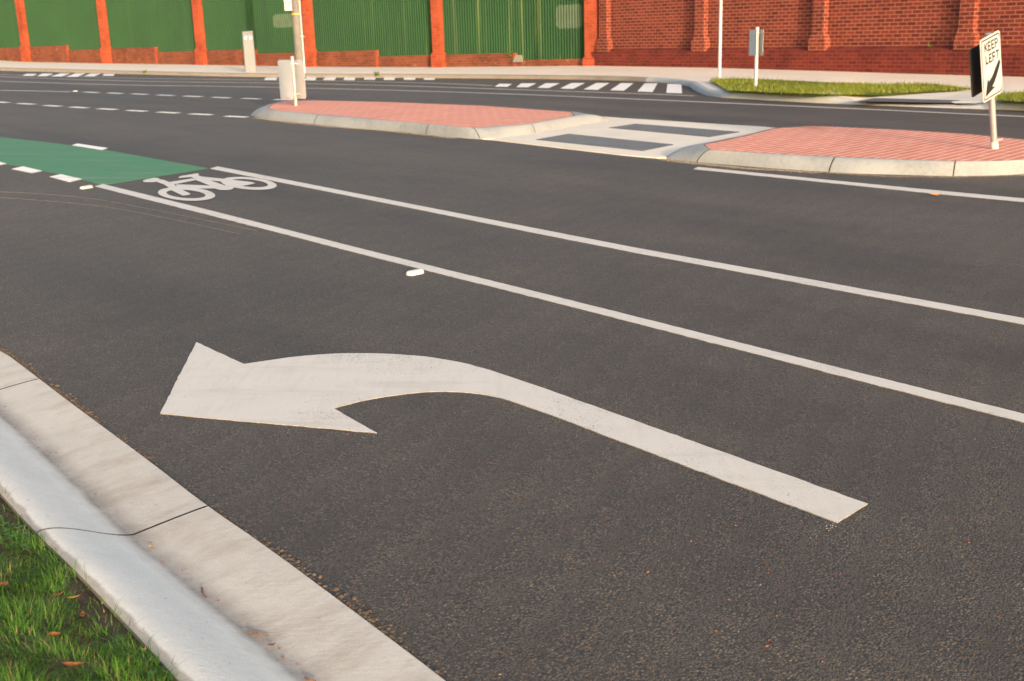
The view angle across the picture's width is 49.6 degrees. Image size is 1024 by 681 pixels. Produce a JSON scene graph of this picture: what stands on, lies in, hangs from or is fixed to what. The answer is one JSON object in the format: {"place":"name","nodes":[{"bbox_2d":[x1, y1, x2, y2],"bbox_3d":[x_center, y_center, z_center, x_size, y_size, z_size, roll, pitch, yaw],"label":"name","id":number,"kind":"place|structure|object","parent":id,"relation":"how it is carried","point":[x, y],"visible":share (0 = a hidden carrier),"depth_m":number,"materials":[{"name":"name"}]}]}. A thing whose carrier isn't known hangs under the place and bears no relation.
{"place":"outdoors","nodes":[
{"label":"outdoors","id":0,"kind":"place"},
{"bbox_2d":[0,483,188,680],"bbox_3d":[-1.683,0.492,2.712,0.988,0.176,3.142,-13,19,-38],"label":"lawn grass","id":1,"kind":"structure","parent":0,"point":[22,669],"depth_m":2.35,"materials":[{"name":"green plant"}]},
{"bbox_2d":[0,581,7,585],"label":"fallen leaf","id":2,"kind":"object","parent":1,"relation":"on","point":[3,583],"visible":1,"depth_m":2.52,"materials":[{"name":"orange plant"}]},
{"bbox_2d":[47,632,59,636],"bbox_3d":[-0.960,0.617,2.324,0.020,0.010,0.021,5,16,23],"label":"fallen leaf","id":3,"kind":"object","parent":1,"relation":"on","point":[53,633],"visible":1,"depth_m":2.33,"materials":[{"name":"orange plant"}]},
{"bbox_2d":[62,661,84,666],"bbox_3d":[-0.874,0.646,2.213,0.045,0.012,0.017,0,21,-12],"label":"fallen leaf","id":4,"kind":"object","parent":1,"relation":"on","point":[68,664],"visible":0.98,"depth_m":2.22,"materials":[{"name":"orange plant"}]},
{"bbox_2d":[0,515,156,678],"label":"clover","id":5,"kind":"object","parent":1,"relation":"on","point":[151,672],"visible":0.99,"depth_m":2.76,"materials":[{"name":"green plant"}]},
{"bbox_2d":[0,71,1023,680],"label":"road","id":6,"kind":"structure","parent":0,"point":[114,315],"depth_m":4.58,"materials":[{"name":"grey asphalt"}]},
{"bbox_2d":[12,166,41,172],"bbox_3d":[-4.508,-1.581,10.286,0.158,0.026,0.543,-15,20,-41],"label":"lane marking","id":7,"kind":"object","parent":6,"relation":"on","point":[26,169],"visible":1,"depth_m":10.28,"materials":[{"name":"white paint"}]},
{"bbox_2d":[3,90,65,91],"bbox_3d":[-11.008,-5.340,23.674,3.425,0.150,0.207,0,15,7],"label":"lane line","id":8,"kind":"object","parent":6,"relation":"on","point":[20,90],"visible":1,"depth_m":23.64,"materials":[{"name":"white paint"}]},
{"bbox_2d":[54,73,69,76],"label":"hatch stripe","id":9,"kind":"object","parent":6,"relation":"on","point":[60,74],"visible":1,"depth_m":33.94,"materials":[{"name":"white paint"}]},
{"bbox_2d":[50,174,80,181],"bbox_3d":[-3.924,-1.427,9.757,0.159,0.026,0.557,-15,20,-40],"label":"lane marking","id":10,"kind":"object","parent":6,"relation":"on","point":[65,178],"visible":1,"depth_m":9.72,"materials":[{"name":"white paint"}]},
{"bbox_2d":[67,73,84,76],"bbox_3d":[-13.237,-8.066,33.712,0.297,0.064,3.719,-6,15,-16],"label":"hatch stripe","id":11,"kind":"object","parent":6,"relation":"on","point":[76,74],"visible":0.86,"depth_m":33.30,"materials":[{"name":"white paint"}]},
{"bbox_2d":[80,185,92,188],"bbox_3d":[-3.525,-1.269,9.185,0.055,0.024,0.123,5,16,24],"label":"road marker","id":12,"kind":"object","parent":6,"relation":"on","point":[86,187],"visible":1,"depth_m":9.16,"materials":[{"name":"white plastic"}]},
{"bbox_2d":[72,143,107,149],"bbox_3d":[-4.691,-2.150,12.325,0.837,0.037,0.145,12,20,42],"label":"lane marking","id":13,"kind":"object","parent":6,"relation":"on","point":[91,147],"visible":1,"depth_m":12.32,"materials":[{"name":"white paint"}]},
{"bbox_2d":[0,137,207,183],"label":"green lane paint","id":14,"kind":"object","parent":6,"relation":"on","point":[96,166],"visible":1,"depth_m":10.89,"materials":[{"name":"green paint"}]},
{"bbox_2d":[0,197,238,233],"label":"tyre scuff","id":15,"kind":"object","parent":6,"relation":"on","point":[130,210],"visible":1,"depth_m":8.04,"materials":[{"name":"black rubber"}]},
{"bbox_2d":[0,191,256,230],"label":"tyre scuff","id":16,"kind":"object","parent":6,"relation":"on","point":[143,207],"visible":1,"depth_m":8.18,"materials":[{"name":"black rubber"}]},
{"bbox_2d":[143,173,276,200],"bbox_3d":[-2.533,-1.323,9.408,1.012,0.051,1.694,-9,16,-24],"label":"bicycle symbol","id":17,"kind":"object","parent":6,"relation":"on","point":[230,183],"visible":1,"depth_m":9.37,"materials":[{"name":"white paint"}]},
{"bbox_2d":[1,351,437,674],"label":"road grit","id":18,"kind":"object","parent":6,"relation":"on","point":[223,515],"visible":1,"depth_m":3.11,"materials":[{"name":"gravel"}]},
{"bbox_2d":[0,351,444,680],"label":"kerb","id":19,"kind":"structure","parent":6,"relation":"on","point":[313,630],"depth_m":2.76,"materials":[{"name":"concrete"}]},
{"bbox_2d":[0,378,207,616],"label":"kerb joint","id":20,"kind":"object","parent":19,"relation":"on","point":[108,533],"visible":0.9,"depth_m":3.00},
{"bbox_2d":[4,406,297,663],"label":"gutter litter","id":21,"kind":"object","parent":19,"relation":"on","point":[162,561],"visible":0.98,"depth_m":2.83,"materials":[{"name":"brown plant"}]},
{"bbox_2d":[248,631,268,635],"bbox_3d":[-0.571,0.659,2.493,0.051,0.005,0.005,3,16,18],"label":"twig","id":22,"kind":"object","parent":19,"relation":"on","point":[257,633],"visible":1,"depth_m":2.49,"materials":[{"name":"brown wood"}]},
{"bbox_2d":[0,348,467,680],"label":"asphalt crumbs","id":23,"kind":"object","parent":6,"relation":"on","point":[278,551],"visible":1,"depth_m":2.83,"materials":[{"name":"black asphalt"}]},
{"bbox_2d":[3,74,492,85],"bbox_3d":[-9.865,-7.457,31.337,21.702,0.684,1.204,6,17,27],"label":"lane line","id":24,"kind":"object","parent":6,"relation":"on","point":[305,80],"visible":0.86,"depth_m":29.74,"materials":[{"name":"white paint"}]},
{"bbox_2d":[305,77,316,79],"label":"hatch stripe","id":25,"kind":"object","parent":6,"relation":"on","point":[310,78],"visible":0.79,"depth_m":31.07,"materials":[{"name":"white paint"}]},
{"bbox_2d":[323,77,335,79],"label":"hatch stripe","id":26,"kind":"object","parent":6,"relation":"on","point":[329,78],"visible":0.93,"depth_m":30.99,"materials":[{"name":"white paint"}]},
{"bbox_2d":[0,76,692,95],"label":"lane line","id":27,"kind":"object","parent":6,"relation":"on","point":[396,85],"visible":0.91,"depth_m":25.95,"materials":[{"name":"white paint"}]},
{"bbox_2d":[255,118,454,138],"bbox_3d":[-2.320,-2.885,15.013,4.495,0.150,0.265,13,20,43],"label":"road grit","id":28,"kind":"object","parent":6,"relation":"on","point":[355,128],"visible":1,"depth_m":14.83,"materials":[{"name":"brown gravel"}]},
{"bbox_2d":[406,268,423,275],"bbox_3d":[-0.533,-0.374,6.089,0.055,0.026,0.114,12,20,42],"label":"road marker","id":29,"kind":"object","parent":6,"relation":"on","point":[415,272],"visible":1,"depth_m":6.07,"materials":[{"name":"white plastic"}]},
{"bbox_2d":[251,100,610,139],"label":"traffic island","id":30,"kind":"structure","parent":6,"relation":"on","point":[482,122],"depth_m":15.39,"materials":[{"name":"concrete"}]},
{"bbox_2d":[278,56,305,105],"bbox_3d":[-3.425,-3.995,17.303,0.262,0.855,0.450,-13,18,-35],"label":"blank sign","id":31,"kind":"object","parent":30,"relation":"on","point":[291,78],"visible":0.98,"depth_m":17.25,"materials":[{"name":"metal"}]},
{"bbox_2d":[495,84,510,86],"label":"hatch stripe","id":32,"kind":"object","parent":6,"relation":"on","point":[502,85],"visible":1,"depth_m":26.02,"materials":[{"name":"white paint"}]},
{"bbox_2d":[0,67,1023,110],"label":"kerb","id":33,"kind":"structure","parent":6,"relation":"on","point":[707,91],"depth_m":27.76,"materials":[{"name":"concrete"}]},
{"bbox_2d":[160,342,867,522],"bbox_3d":[-0.159,0.236,3.972,2.800,0.119,0.992,4,16,21],"label":"turn arrow","id":34,"kind":"object","parent":6,"relation":"on","point":[312,391],"visible":1,"depth_m":4.04,"materials":[{"name":"white paint"}]},
{"bbox_2d":[8,81,1023,116],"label":"lane line","id":35,"kind":"object","parent":6,"relation":"on","point":[615,98],"visible":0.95,"depth_m":20.13,"materials":[{"name":"white paint"}]},
{"bbox_2d":[517,83,535,86],"bbox_3d":[0.343,-5.993,26.047,0.374,0.037,1.894,-1,15,4],"label":"hatch stripe","id":36,"kind":"object","parent":6,"relation":"on","point":[525,84],"visible":1,"depth_m":26.30,"materials":[{"name":"white paint"}]},
{"bbox_2d":[538,83,559,87],"bbox_3d":[0.856,-5.923,25.773,0.348,0.040,2.213,0,15,7],"label":"hatch stripe","id":37,"kind":"object","parent":6,"relation":"on","point":[547,85],"visible":1,"depth_m":25.75,"materials":[{"name":"white paint"}]},
{"bbox_2d":[95,184,1023,422],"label":"lane line","id":38,"kind":"object","parent":6,"relation":"on","point":[933,395],"visible":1,"depth_m":5.12,"materials":[{"name":"white paint"}]},
{"bbox_2d":[105,266,1013,679],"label":"road grit","id":39,"kind":"object","parent":6,"relation":"on","point":[663,530],"visible":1,"depth_m":3.01,"materials":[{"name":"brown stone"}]},
{"bbox_2d":[560,83,583,88],"bbox_3d":[1.395,-5.851,25.494,0.328,0.046,2.618,1,15,9],"label":"hatch stripe","id":40,"kind":"object","parent":6,"relation":"on","point":[571,85],"visible":1,"depth_m":25.37,"materials":[{"name":"white paint"}]},
{"bbox_2d":[159,259,1023,674],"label":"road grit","id":41,"kind":"object","parent":6,"relation":"on","point":[619,573],"visible":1,"depth_m":3.04,"materials":[{"name":"grey gravel"}]},
{"bbox_2d":[584,83,608,89],"bbox_3d":[1.921,-5.761,25.148,0.324,0.051,2.942,1,15,10],"label":"hatch stripe","id":42,"kind":"object","parent":6,"relation":"on","point":[596,86],"visible":1,"depth_m":25.00,"materials":[{"name":"white paint"}]},
{"bbox_2d":[210,166,1023,324],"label":"lane line","id":43,"kind":"object","parent":6,"relation":"on","point":[929,304],"visible":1,"depth_m":6.54,"materials":[{"name":"white paint"}]},
{"bbox_2d":[611,83,632,90],"bbox_3d":[2.465,-5.671,24.797,0.307,0.056,3.159,1,15,10],"label":"hatch stripe","id":44,"kind":"object","parent":6,"relation":"on","point":[622,86],"visible":1,"depth_m":24.64,"materials":[{"name":"white paint"}]},
{"bbox_2d":[479,116,772,158],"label":"crossing slab","id":45,"kind":"structure","parent":6,"relation":"on","point":[656,139],"depth_m":13.59,"materials":[{"name":"concrete"}]},
{"bbox_2d":[637,83,656,91],"bbox_3d":[2.980,-5.550,24.337,0.320,0.063,3.513,1,15,9],"label":"hatch stripe","id":46,"kind":"object","parent":6,"relation":"on","point":[647,87],"visible":1,"depth_m":24.24,"materials":[{"name":"white paint"}]},
{"bbox_2d":[666,84,681,92],"bbox_3d":[3.486,-5.416,23.836,0.313,0.067,3.580,1,15,8],"label":"hatch stripe","id":47,"kind":"object","parent":6,"relation":"on","point":[674,88],"visible":1,"depth_m":23.71,"materials":[{"name":"white paint"}]},
{"bbox_2d":[653,158,820,172],"bbox_3d":[2.127,-1.698,10.802,1.780,0.063,0.286,11,19,39],"label":"road grit","id":48,"kind":"object","parent":6,"relation":"on","point":[695,163],"visible":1,"depth_m":10.69,"materials":[{"name":"brown gravel"}]},
{"bbox_2d":[666,125,1023,175],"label":"traffic island","id":49,"kind":"structure","parent":6,"relation":"on","point":[858,150],"depth_m":10.94,"materials":[{"name":"concrete"}]},
{"bbox_2d":[969,30,1002,148],"bbox_3d":[4.576,-2.359,10.746,0.587,1.237,0.168,-14,19,-38],"label":"keep left sign","id":50,"kind":"object","parent":49,"relation":"on","point":[985,63],"visible":0.99,"depth_m":10.64,"materials":[{"name":"metal"}]},
{"bbox_2d":[695,167,1023,201],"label":"lane line","id":51,"kind":"object","parent":6,"relation":"on","point":[884,186],"visible":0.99,"depth_m":9.41,"materials":[{"name":"white paint"}]},
{"bbox_2d":[817,172,1023,177],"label":"road grit","id":52,"kind":"object","parent":6,"relation":"on","point":[926,176],"visible":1,"depth_m":10.02,"materials":[{"name":"brown gravel"}]},
{"bbox_2d":[0,61,1023,105],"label":"footpath","id":53,"kind":"structure","parent":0,"point":[703,76],"depth_m":29.67,"materials":[{"name":"concrete"}]},
{"bbox_2d":[242,31,256,71],"bbox_3d":[-8.045,-8.832,33.942,0.340,1.249,0.352,-5,15,-14],"label":"bollard","id":54,"kind":"object","parent":53,"relation":"on","point":[249,52],"visible":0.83,"depth_m":33.80,"materials":[{"name":"grey paint"}]},
{"bbox_2d":[284,0,305,72],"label":"utility pole","id":55,"kind":"object","parent":53,"relation":"on","point":[294,6],"visible":0.74,"depth_m":32.67,"materials":[{"name":"metal"}]},
{"bbox_2d":[0,0,598,66],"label":"fence","id":56,"kind":"object","parent":53,"relation":"on","point":[415,33],"visible":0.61,"depth_m":40.00,"materials":[{"name":"metal"}]},
{"bbox_2d":[717,0,721,77],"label":"slim pole","id":57,"kind":"object","parent":53,"relation":"on","point":[720,39],"visible":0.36,"depth_m":24.86,"materials":[{"name":"metal"}]},
{"bbox_2d":[591,0,1023,76],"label":"brick wall","id":58,"kind":"structure","parent":53,"relation":"on","point":[883,36],"depth_m":27.19,"materials":[{"name":"red brick"}]},
{"bbox_2d":[710,76,970,95],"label":"verge turf","id":59,"kind":"structure","parent":53,"relation":"on","point":[878,93],"depth_m":20.89,"materials":[{"name":"green plant"}]},
{"bbox_2d":[749,27,763,85],"bbox_3d":[4.649,-5.338,21.159,0.143,1.232,0.380,-4,15,-9],"label":"verge sign","id":60,"kind":"object","parent":59,"relation":"on","point":[756,42],"visible":0.98,"depth_m":21.08,"materials":[{"name":"metal"}]},
{"bbox_2d":[850,91,995,102],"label":"pram ramp","id":61,"kind":"structure","parent":53,"relation":"on","point":[954,97],"depth_m":18.61,"materials":[{"name":"concrete"}]},
{"bbox_2d":[996,90,1023,101],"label":"verge grass","id":62,"kind":"structure","parent":53,"relation":"on","point":[1015,94],"depth_m":17.20,"materials":[{"name":"green plant"}]}
]}

